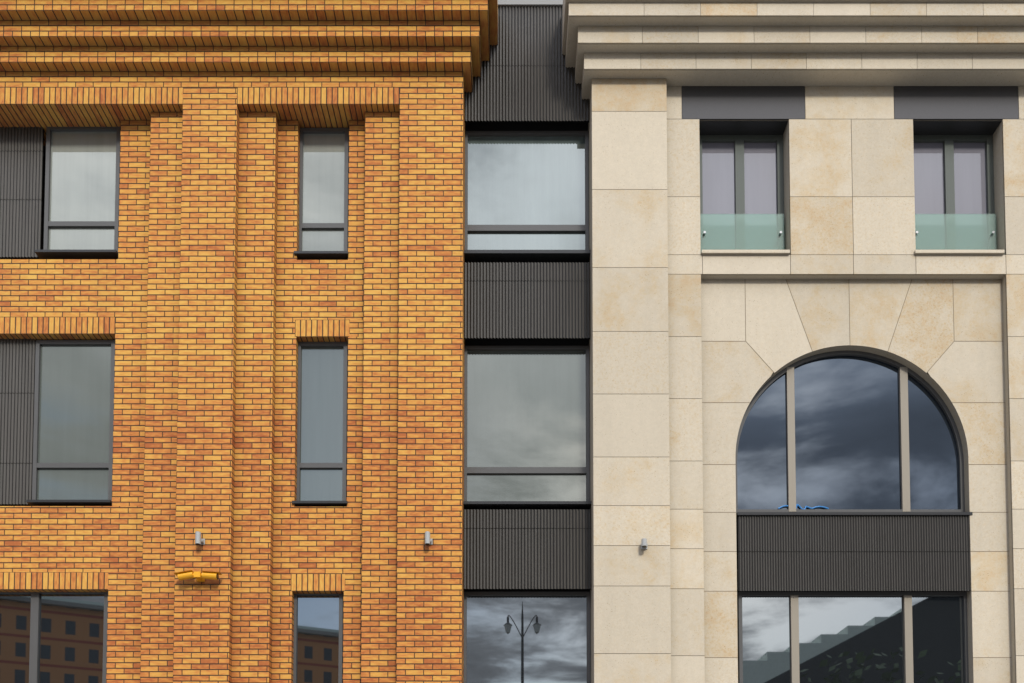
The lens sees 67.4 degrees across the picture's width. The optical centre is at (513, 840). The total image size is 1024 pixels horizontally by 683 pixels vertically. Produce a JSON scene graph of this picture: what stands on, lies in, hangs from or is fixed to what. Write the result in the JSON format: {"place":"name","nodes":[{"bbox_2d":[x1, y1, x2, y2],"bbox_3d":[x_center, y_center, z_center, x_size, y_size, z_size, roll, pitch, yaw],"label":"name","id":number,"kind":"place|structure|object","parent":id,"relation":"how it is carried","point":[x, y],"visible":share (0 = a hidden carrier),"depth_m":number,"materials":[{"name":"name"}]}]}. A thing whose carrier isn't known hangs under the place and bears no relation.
{"place":"outdoors","nodes":[
{"label":"outdoors","id":0,"kind":"place"},
{"bbox_2d":[0,0,497,682],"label":"brick building","id":1,"kind":"structure","parent":0,"point":[206,300],"depth_m":10.86,"materials":[{"name":"orange brick"}]},
{"bbox_2d":[174,570,221,581],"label":"security cameras","id":2,"kind":"object","parent":1,"relation":"attached to","point":[198,576],"visible":1,"depth_m":10.51,"materials":[{"name":"orange metal"}]},
{"bbox_2d":[195,531,204,544],"bbox_3d":[-4.338,-4.166,10.604,0.097,0.169,0.126,0,-2,0],"label":"wall light","id":3,"kind":"object","parent":1,"relation":"attached to","point":[199,540],"visible":1,"depth_m":10.55,"materials":[{"name":"grey metal"}]},
{"bbox_2d":[425,531,432,544],"bbox_3d":[-1.175,-4.166,10.604,0.097,0.169,0.126,0,-2,0],"label":"wall light","id":4,"kind":"object","parent":1,"relation":"attached to","point":[428,541],"visible":1,"depth_m":10.55,"materials":[{"name":"grey metal"}]},
{"bbox_3d":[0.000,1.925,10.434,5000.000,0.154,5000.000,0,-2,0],"label":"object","id":5,"kind":"structure","parent":0,"visible":0},
{"bbox_2d":[0,0,1000,682],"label":"windows","id":6,"kind":"structure","parent":5,"relation":"on","point":[846,432],"depth_m":11.11,"materials":[{"name":"glass"}]},
{"bbox_2d":[0,6,970,591],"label":"corrugated cladding panels","id":7,"kind":"object","parent":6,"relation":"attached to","point":[526,76],"visible":0.94,"depth_m":11.06,"materials":[{"name":"metal"}]},
{"bbox_2d":[562,0,1023,682],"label":"stone building","id":8,"kind":"structure","parent":5,"relation":"on","point":[694,346],"depth_m":10.88,"materials":[{"name":"stone"}]},
{"bbox_2d":[641,538,646,548],"bbox_3d":[1.812,-4.102,10.601,0.097,0.104,0.126,0,-2,0],"label":"wall light","id":9,"kind":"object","parent":8,"relation":"attached to","point":[643,543],"visible":1,"depth_m":10.55,"materials":[{"name":"grey metal"}]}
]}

